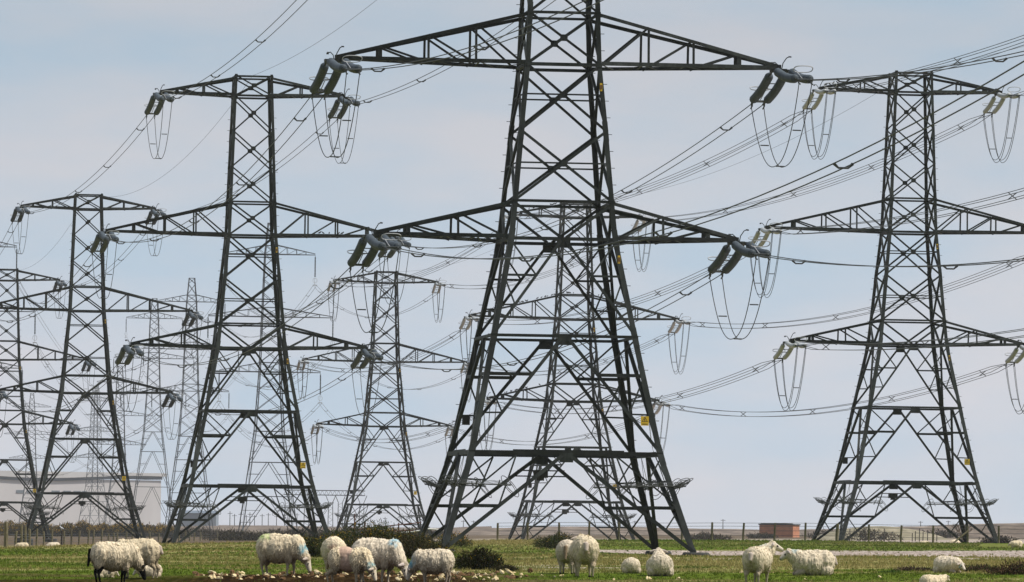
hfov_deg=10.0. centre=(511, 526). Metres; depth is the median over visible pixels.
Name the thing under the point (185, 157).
conductor
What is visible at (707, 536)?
scrub bush
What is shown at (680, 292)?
conductor
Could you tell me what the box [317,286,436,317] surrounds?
conductor
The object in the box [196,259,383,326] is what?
conductor
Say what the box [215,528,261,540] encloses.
scrub bush
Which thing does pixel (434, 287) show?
tension insulator
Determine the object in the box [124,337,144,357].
tension insulator
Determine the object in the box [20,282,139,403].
conductor
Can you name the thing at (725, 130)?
conductor
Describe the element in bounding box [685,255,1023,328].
conductor
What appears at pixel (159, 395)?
suspension pylon
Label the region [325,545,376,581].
sheep
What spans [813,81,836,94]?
tension insulator
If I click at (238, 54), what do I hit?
conductor
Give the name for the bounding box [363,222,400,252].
tension insulator
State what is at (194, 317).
tension insulator
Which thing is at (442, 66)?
conductor
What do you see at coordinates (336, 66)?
tension insulator
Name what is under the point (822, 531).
scrub bush
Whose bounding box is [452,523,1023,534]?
shingle bank
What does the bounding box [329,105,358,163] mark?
jumper loop
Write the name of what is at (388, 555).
sheep
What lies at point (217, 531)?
scrub bush
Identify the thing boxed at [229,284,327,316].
conductor
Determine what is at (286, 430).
conductor
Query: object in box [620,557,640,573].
sheep
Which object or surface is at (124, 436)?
conductor
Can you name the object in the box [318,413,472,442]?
conductor
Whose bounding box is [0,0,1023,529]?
sky
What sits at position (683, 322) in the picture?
tension insulator
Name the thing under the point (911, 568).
bramble
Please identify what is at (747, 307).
jumper loop
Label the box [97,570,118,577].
stones
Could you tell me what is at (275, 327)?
conductor
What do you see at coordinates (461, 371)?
tension insulator
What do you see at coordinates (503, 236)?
tension pylon
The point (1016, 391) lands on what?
jumper loop
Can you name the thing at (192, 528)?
scrub bush
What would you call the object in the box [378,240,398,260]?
tension insulator
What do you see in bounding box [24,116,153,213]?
conductor
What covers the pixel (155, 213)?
tension insulator
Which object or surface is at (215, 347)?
tension pylon
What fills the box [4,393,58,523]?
suspension pylon
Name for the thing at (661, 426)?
jumper loop
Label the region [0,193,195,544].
tension pylon
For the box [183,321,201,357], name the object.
jumper loop
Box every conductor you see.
[0,223,17,253]
[1,365,123,412]
[2,253,99,322]
[4,461,91,475]
[19,281,57,303]
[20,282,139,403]
[20,400,69,442]
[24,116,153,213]
[24,400,146,476]
[35,349,86,380]
[37,344,149,441]
[65,226,151,286]
[76,410,161,441]
[90,84,246,196]
[91,327,188,373]
[108,95,323,243]
[135,268,361,367]
[142,349,207,387]
[159,120,336,215]
[164,0,306,99]
[177,369,357,414]
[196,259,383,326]
[208,350,299,387]
[217,401,314,448]
[228,286,314,336]
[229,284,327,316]
[229,403,321,436]
[241,350,332,389]
[255,1,374,74]
[304,330,465,372]
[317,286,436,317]
[318,403,446,449]
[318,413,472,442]
[333,351,463,389]
[335,230,497,286]
[347,0,602,71]
[352,0,555,104]
[373,274,720,371]
[386,61,1023,261]
[404,104,762,249]
[441,232,637,288]
[459,416,640,444]
[472,254,744,324]
[478,334,671,374]
[494,360,781,413]
[517,111,809,218]
[605,86,887,199]
[651,115,989,221]
[664,364,1012,416]
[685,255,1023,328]
[756,255,1023,269]
[773,188,1023,234]
[799,328,1023,349]
[801,51,1023,82]
[829,35,1023,91]
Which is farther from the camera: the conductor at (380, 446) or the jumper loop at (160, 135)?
the conductor at (380, 446)
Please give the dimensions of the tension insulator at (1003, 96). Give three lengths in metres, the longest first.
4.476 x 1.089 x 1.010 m
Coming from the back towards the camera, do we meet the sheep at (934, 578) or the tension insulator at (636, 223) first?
the tension insulator at (636, 223)
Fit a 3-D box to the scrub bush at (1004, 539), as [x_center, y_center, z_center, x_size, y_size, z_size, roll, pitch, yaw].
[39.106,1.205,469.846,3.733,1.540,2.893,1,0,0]
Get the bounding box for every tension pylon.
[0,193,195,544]
[0,268,89,541]
[103,74,398,542]
[302,270,466,541]
[335,0,786,555]
[468,203,681,539]
[765,70,1023,542]
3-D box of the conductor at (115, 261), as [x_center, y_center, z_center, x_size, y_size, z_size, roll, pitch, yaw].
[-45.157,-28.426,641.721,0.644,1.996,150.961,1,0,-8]
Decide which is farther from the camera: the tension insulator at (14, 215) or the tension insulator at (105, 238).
the tension insulator at (14, 215)
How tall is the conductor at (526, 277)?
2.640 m
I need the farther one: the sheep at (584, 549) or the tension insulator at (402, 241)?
the tension insulator at (402, 241)
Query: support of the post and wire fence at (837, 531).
on the ground at (350, 577)
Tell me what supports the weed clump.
on the ground at (350, 577)
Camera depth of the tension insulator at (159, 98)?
406.34 m
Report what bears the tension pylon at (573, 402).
on the ground at (350, 577)
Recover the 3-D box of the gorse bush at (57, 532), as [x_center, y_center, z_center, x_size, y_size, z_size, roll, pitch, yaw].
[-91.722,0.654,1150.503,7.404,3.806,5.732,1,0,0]
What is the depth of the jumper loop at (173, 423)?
561.43 m
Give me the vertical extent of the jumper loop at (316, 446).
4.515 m
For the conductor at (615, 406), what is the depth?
457.94 m
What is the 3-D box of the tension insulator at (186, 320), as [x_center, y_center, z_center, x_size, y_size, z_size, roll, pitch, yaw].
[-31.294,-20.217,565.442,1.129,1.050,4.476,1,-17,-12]
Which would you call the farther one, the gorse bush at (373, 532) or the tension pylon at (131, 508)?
the tension pylon at (131, 508)
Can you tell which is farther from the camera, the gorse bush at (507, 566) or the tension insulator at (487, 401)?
the tension insulator at (487, 401)
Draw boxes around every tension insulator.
[0,385,8,399]
[10,203,23,223]
[16,201,30,214]
[52,282,62,293]
[56,276,66,286]
[65,421,75,436]
[69,421,80,431]
[81,361,90,372]
[85,360,96,367]
[90,227,110,254]
[99,223,118,242]
[115,340,134,367]
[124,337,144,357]
[144,88,164,117]
[145,206,159,226]
[151,203,165,216]
[153,84,174,102]
[161,389,175,408]
[168,388,182,402]
[182,308,196,327]
[188,306,203,319]
[296,357,305,371]
[309,52,341,99]
[310,421,319,435]
[313,419,323,428]
[325,46,362,74]
[327,278,336,291]
[328,92,347,121]
[338,89,360,106]
[347,227,379,272]
[350,344,372,371]
[361,341,383,361]
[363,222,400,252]
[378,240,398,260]
[389,229,410,248]
[431,280,440,295]
[434,278,445,286]
[444,423,453,437]
[458,312,472,330]
[460,359,467,373]
[464,311,479,320]
[485,392,496,403]
[631,214,645,233]
[652,397,661,414]
[654,395,670,406]
[667,316,681,335]
[674,313,690,324]
[708,234,744,278]
[728,229,770,259]
[748,223,769,245]
[749,62,787,108]
[759,219,782,233]
[771,56,813,84]
[773,336,793,362]
[783,332,806,348]
[802,84,823,113]
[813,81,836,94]
[982,88,1005,117]
[995,86,1019,98]
[1005,340,1023,366]
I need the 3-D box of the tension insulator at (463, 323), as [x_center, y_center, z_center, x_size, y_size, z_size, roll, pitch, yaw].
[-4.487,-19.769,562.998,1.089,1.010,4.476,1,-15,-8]
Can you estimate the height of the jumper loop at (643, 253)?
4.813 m
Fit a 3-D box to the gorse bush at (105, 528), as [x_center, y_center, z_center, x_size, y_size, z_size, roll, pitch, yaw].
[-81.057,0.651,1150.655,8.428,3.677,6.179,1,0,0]
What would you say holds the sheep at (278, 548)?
on the ground at (350, 577)
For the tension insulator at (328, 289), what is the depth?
720.74 m
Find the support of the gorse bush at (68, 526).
on the ground at (350, 577)
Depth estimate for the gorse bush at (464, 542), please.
291.81 m
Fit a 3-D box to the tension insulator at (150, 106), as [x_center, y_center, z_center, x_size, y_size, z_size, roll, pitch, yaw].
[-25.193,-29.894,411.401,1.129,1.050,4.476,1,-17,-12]
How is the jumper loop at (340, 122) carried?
hanging from the tension insulator at (336, 66)
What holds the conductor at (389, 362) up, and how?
attached to the tension insulator
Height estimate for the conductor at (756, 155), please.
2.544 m
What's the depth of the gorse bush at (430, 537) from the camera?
208.03 m
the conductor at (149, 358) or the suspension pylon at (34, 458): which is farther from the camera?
the suspension pylon at (34, 458)
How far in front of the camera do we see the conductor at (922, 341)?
362.25 m
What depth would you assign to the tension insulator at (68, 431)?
723.17 m
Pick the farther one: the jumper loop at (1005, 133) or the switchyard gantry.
the switchyard gantry
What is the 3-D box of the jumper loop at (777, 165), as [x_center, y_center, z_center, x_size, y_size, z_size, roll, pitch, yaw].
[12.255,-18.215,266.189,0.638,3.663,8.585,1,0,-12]
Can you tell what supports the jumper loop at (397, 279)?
hanging from the tension insulator at (390, 254)
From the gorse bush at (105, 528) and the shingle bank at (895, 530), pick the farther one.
the gorse bush at (105, 528)
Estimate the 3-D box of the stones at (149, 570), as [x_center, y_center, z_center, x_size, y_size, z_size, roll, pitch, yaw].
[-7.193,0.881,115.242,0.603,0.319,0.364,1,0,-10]
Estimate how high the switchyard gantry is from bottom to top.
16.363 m
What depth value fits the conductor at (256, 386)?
815.04 m
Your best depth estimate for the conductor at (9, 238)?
578.79 m
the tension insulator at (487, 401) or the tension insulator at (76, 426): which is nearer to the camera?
the tension insulator at (487, 401)
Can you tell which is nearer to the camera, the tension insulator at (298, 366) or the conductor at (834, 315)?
the conductor at (834, 315)
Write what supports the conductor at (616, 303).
attached to the tension insulator at (757, 236)
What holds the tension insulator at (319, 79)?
attached to the tension pylon at (503, 236)
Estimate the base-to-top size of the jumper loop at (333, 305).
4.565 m
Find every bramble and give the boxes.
[893,565,932,570]
[960,563,1000,571]
[982,557,1023,574]
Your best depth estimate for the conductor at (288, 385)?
1050.77 m
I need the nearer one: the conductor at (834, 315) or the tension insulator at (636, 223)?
the conductor at (834, 315)
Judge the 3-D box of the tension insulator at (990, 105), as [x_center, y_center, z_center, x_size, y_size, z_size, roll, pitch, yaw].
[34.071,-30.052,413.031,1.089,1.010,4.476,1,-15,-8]
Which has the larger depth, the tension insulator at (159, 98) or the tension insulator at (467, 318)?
the tension insulator at (467, 318)
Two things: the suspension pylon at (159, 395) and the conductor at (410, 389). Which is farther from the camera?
the suspension pylon at (159, 395)
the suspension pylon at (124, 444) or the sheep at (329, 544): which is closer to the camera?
the sheep at (329, 544)
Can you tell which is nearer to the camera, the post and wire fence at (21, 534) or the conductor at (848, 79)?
the conductor at (848, 79)
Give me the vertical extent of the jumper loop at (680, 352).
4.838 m
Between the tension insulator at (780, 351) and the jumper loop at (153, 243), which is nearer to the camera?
the tension insulator at (780, 351)
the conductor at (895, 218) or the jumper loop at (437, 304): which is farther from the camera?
the jumper loop at (437, 304)
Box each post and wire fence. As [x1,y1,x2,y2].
[4,522,307,547]
[496,522,1023,542]
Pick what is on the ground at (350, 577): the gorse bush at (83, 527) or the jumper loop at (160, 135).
the gorse bush at (83, 527)
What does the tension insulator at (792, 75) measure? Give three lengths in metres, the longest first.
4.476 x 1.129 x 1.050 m
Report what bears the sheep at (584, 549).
on the ground at (350, 577)
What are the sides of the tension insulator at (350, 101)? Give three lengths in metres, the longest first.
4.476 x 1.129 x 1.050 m
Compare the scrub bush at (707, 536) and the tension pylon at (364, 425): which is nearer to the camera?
the tension pylon at (364, 425)
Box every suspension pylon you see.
[0,242,34,368]
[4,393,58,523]
[70,386,121,524]
[91,366,152,523]
[114,298,193,527]
[143,278,228,530]
[208,223,331,530]
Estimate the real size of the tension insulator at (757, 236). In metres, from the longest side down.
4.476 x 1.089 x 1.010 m
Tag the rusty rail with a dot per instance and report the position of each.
(398, 524)
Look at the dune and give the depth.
1679.93 m
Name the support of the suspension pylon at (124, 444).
on the ground at (350, 577)
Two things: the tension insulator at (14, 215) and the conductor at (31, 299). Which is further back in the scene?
the conductor at (31, 299)
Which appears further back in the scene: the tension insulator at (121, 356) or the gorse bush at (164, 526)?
the gorse bush at (164, 526)
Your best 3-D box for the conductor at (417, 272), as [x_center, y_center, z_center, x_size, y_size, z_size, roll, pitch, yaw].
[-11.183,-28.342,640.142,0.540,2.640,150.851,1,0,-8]
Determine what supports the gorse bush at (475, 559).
on the ground at (350, 577)
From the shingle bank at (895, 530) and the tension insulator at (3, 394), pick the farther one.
the shingle bank at (895, 530)
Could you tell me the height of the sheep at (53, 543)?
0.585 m
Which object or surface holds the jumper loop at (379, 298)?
hanging from the tension insulator at (383, 243)
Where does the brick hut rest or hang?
on the ground at (350, 577)
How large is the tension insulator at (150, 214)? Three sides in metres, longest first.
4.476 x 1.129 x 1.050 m
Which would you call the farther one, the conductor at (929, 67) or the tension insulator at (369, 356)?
the tension insulator at (369, 356)
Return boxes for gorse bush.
[0,519,19,535]
[11,521,43,535]
[35,521,62,535]
[56,521,77,535]
[66,518,95,536]
[91,520,119,536]
[109,521,124,536]
[113,522,154,536]
[144,522,162,536]
[152,522,174,536]
[300,533,321,556]
[311,516,425,555]
[388,527,457,558]
[419,531,441,544]
[437,531,473,547]
[453,544,506,569]
[490,563,519,570]
[532,531,571,548]
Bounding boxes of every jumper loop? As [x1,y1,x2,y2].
[12,213,28,253]
[54,290,65,318]
[82,370,94,398]
[92,243,116,298]
[117,355,141,411]
[146,100,171,158]
[146,216,162,255]
[163,401,181,439]
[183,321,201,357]
[297,362,308,399]
[311,428,322,462]
[312,70,359,157]
[328,283,339,320]
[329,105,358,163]
[349,248,398,332]
[352,359,381,415]
[379,246,409,304]
[432,288,444,322]
[460,320,478,370]
[479,403,496,449]
[503,221,517,268]
[632,225,652,271]
[649,405,669,451]
[668,326,689,373]
[709,256,769,339]
[750,232,781,297]
[751,80,812,167]
[773,346,805,410]
[802,91,835,159]
[983,95,1019,162]
[1005,364,1023,413]
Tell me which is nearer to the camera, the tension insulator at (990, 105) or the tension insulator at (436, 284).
the tension insulator at (990, 105)
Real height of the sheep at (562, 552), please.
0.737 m
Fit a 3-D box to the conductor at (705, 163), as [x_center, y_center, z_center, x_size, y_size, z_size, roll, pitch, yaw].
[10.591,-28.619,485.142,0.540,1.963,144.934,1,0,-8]
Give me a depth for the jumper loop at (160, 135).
407.73 m
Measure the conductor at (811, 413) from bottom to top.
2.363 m
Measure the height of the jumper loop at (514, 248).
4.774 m
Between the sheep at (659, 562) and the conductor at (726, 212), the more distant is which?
the conductor at (726, 212)
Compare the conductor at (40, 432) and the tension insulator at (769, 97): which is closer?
the tension insulator at (769, 97)
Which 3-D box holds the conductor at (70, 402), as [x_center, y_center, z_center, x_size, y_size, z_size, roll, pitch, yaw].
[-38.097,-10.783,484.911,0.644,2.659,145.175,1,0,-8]
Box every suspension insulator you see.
[33,314,36,342]
[313,257,316,285]
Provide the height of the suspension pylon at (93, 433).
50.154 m
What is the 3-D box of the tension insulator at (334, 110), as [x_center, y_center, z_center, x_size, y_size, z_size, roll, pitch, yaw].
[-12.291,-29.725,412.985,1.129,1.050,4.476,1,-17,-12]
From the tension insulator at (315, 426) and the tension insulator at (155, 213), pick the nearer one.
the tension insulator at (155, 213)
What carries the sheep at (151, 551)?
on the ground at (350, 577)
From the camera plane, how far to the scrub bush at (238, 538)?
817.87 m
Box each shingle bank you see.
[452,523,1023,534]
[816,526,948,539]
[944,524,1023,538]
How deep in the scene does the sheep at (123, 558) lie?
107.84 m
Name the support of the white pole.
on the ground at (350, 577)
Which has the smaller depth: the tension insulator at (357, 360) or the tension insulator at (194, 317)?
the tension insulator at (357, 360)
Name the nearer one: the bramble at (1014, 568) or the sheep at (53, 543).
the bramble at (1014, 568)
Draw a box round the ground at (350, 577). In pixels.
[0,524,1023,581]
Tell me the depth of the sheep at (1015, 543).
329.83 m
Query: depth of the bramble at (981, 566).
125.89 m
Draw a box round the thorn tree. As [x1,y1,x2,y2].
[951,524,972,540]
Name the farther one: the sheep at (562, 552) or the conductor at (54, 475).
the conductor at (54, 475)
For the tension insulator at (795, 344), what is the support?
attached to the tension pylon at (889, 232)
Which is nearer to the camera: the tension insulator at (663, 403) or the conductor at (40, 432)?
the tension insulator at (663, 403)
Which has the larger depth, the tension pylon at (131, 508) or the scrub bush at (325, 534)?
the scrub bush at (325, 534)
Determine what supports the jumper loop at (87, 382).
hanging from the tension insulator at (88, 364)
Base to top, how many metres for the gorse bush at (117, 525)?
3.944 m
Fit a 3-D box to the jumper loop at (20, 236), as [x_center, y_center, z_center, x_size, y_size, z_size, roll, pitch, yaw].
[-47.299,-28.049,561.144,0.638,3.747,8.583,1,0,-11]
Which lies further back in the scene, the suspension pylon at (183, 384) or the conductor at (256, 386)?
the suspension pylon at (183, 384)
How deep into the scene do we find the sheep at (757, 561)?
106.50 m
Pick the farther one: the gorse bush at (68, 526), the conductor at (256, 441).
the gorse bush at (68, 526)
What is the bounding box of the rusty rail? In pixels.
[354,514,420,539]
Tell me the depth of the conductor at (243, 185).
307.53 m
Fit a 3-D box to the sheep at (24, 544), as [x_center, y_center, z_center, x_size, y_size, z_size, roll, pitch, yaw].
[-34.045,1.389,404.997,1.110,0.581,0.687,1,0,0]
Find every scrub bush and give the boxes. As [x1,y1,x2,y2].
[158,529,193,538]
[180,526,214,536]
[194,527,216,535]
[197,527,252,540]
[201,527,231,537]
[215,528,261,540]
[223,530,272,540]
[254,528,285,533]
[276,526,323,538]
[318,529,339,537]
[408,526,442,537]
[690,531,734,539]
[746,531,778,538]
[802,527,835,537]
[844,526,903,540]
[922,528,960,537]
[976,534,1016,542]
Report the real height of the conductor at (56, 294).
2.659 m
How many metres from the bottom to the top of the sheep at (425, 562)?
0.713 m
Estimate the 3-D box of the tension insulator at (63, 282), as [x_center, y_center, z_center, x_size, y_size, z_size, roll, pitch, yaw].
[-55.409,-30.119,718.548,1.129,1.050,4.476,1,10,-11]
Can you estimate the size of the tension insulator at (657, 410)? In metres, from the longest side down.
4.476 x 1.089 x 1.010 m
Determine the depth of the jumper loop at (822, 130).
407.54 m
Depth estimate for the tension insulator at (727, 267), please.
267.96 m
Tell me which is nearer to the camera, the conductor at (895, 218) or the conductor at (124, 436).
the conductor at (895, 218)
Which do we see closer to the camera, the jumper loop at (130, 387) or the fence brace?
the fence brace
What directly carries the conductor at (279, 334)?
attached to the tension insulator at (356, 256)
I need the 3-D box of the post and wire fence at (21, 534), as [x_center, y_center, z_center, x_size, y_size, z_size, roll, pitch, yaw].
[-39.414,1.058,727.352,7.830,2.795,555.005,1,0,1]
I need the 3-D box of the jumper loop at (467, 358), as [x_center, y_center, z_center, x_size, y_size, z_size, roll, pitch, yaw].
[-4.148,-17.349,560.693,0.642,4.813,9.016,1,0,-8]
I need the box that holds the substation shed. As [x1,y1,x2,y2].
[178,510,219,525]
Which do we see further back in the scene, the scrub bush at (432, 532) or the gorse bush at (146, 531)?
the gorse bush at (146, 531)
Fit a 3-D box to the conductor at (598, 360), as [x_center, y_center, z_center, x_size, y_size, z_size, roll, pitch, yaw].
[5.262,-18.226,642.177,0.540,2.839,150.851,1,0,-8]
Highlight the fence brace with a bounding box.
[953,530,968,542]
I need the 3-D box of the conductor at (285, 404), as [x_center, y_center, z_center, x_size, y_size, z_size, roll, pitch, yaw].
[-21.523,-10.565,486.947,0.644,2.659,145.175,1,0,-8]
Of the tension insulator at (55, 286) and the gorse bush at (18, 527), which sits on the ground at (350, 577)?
the gorse bush at (18, 527)
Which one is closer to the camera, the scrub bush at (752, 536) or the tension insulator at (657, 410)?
the tension insulator at (657, 410)
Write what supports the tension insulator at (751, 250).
attached to the tension pylon at (503, 236)
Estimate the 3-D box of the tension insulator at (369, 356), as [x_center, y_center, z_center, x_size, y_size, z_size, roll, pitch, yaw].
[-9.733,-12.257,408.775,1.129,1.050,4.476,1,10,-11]
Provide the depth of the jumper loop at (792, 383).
407.55 m
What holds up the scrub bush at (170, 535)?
on the ground at (350, 577)
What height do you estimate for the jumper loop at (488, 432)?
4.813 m
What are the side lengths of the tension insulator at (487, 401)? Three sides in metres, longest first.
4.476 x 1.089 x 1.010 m
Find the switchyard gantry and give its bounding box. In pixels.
[283,490,366,528]
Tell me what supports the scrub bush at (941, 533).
on the ground at (350, 577)
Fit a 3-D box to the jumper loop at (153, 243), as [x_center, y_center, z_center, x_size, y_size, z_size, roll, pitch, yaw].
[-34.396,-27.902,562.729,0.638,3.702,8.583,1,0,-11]
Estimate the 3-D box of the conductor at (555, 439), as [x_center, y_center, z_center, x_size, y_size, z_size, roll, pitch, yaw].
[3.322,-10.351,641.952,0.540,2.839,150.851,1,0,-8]
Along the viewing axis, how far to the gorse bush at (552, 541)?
297.62 m
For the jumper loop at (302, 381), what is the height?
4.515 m
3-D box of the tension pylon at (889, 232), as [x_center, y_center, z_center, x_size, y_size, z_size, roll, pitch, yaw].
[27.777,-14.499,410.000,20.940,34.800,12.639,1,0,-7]
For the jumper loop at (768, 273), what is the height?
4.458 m
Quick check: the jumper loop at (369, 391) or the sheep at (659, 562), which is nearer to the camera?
the sheep at (659, 562)
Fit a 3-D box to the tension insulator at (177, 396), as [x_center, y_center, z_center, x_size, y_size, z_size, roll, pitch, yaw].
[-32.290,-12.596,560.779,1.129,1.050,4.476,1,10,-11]
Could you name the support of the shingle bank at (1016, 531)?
on the ground at (350, 577)
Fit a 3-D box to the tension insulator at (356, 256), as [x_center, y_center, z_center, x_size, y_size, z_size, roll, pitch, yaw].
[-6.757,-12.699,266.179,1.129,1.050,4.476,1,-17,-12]
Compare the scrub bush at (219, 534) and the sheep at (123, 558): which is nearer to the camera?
the sheep at (123, 558)
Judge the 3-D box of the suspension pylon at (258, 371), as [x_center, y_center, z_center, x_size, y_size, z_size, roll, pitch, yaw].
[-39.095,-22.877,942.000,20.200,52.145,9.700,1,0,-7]
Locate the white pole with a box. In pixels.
[406,528,437,532]
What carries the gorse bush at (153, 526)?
on the ground at (350, 577)
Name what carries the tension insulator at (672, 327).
attached to the tension pylon at (573, 402)
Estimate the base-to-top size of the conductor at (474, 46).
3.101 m
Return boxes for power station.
[0,471,166,527]
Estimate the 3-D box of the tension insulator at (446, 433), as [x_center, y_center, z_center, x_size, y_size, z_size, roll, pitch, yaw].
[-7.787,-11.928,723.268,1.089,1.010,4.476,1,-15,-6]
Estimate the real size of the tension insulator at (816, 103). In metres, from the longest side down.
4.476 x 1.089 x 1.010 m
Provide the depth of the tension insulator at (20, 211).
558.16 m
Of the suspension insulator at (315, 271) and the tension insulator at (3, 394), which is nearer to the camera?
the tension insulator at (3, 394)
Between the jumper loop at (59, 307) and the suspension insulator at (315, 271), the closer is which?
the jumper loop at (59, 307)
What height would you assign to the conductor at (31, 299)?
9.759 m
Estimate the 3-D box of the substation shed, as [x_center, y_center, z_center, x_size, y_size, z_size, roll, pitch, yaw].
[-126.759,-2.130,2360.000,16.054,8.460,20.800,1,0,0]
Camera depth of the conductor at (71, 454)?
1144.61 m
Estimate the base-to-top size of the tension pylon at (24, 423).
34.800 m
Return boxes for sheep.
[15,542,28,546]
[46,542,59,546]
[87,541,145,581]
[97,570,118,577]
[107,537,162,578]
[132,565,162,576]
[255,533,311,575]
[321,536,346,571]
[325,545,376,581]
[352,537,408,581]
[406,548,454,581]
[555,539,574,573]
[569,532,599,576]
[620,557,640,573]
[645,547,673,575]
[742,540,783,581]
[779,548,837,575]
[919,574,949,581]
[933,555,965,572]
[1008,540,1022,546]
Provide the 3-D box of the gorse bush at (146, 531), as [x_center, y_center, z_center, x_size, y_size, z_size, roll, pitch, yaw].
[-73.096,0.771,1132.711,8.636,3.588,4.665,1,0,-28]
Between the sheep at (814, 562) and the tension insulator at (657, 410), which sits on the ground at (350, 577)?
the sheep at (814, 562)
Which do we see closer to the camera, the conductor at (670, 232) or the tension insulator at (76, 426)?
the conductor at (670, 232)
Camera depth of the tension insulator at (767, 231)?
405.61 m
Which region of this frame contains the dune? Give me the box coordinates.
[0,525,491,533]
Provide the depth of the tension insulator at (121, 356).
411.05 m
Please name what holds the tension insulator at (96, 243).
attached to the tension pylon at (215, 347)
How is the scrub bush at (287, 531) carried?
on the ground at (350, 577)
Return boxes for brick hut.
[758,523,800,537]
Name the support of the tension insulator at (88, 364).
attached to the tension pylon at (24, 423)
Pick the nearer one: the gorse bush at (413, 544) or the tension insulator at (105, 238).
the gorse bush at (413, 544)
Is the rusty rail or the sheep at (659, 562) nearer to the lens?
the sheep at (659, 562)
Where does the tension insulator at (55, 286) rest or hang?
attached to the tension pylon at (24, 423)
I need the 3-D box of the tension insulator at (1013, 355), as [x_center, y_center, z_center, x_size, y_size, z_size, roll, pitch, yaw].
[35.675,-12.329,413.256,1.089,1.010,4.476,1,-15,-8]
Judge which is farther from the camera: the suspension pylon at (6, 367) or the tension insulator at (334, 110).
the suspension pylon at (6, 367)
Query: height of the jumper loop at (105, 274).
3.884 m
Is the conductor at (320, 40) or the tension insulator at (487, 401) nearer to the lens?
the conductor at (320, 40)
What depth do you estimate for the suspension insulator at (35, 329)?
916.18 m
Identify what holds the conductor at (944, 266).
attached to the tension insulator at (751, 250)
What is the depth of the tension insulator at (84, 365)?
723.55 m
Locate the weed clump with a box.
[877,569,901,572]
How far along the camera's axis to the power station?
2532.88 m
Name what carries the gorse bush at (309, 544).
on the ground at (350, 577)
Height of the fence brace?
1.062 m
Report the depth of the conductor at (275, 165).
448.35 m
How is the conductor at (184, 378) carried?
hanging from the suspension insulator
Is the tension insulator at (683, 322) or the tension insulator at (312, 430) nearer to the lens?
the tension insulator at (683, 322)
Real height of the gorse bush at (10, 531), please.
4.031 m
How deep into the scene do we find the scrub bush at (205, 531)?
1119.23 m
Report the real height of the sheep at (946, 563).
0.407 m
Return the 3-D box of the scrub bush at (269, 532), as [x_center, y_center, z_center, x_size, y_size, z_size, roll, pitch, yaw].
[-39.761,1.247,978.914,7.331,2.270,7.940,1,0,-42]
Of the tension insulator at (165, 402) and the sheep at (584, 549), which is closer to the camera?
the sheep at (584, 549)
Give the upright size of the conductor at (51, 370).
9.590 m
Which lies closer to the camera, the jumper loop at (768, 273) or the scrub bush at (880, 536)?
the jumper loop at (768, 273)
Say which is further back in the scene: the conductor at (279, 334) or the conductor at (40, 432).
the conductor at (40, 432)

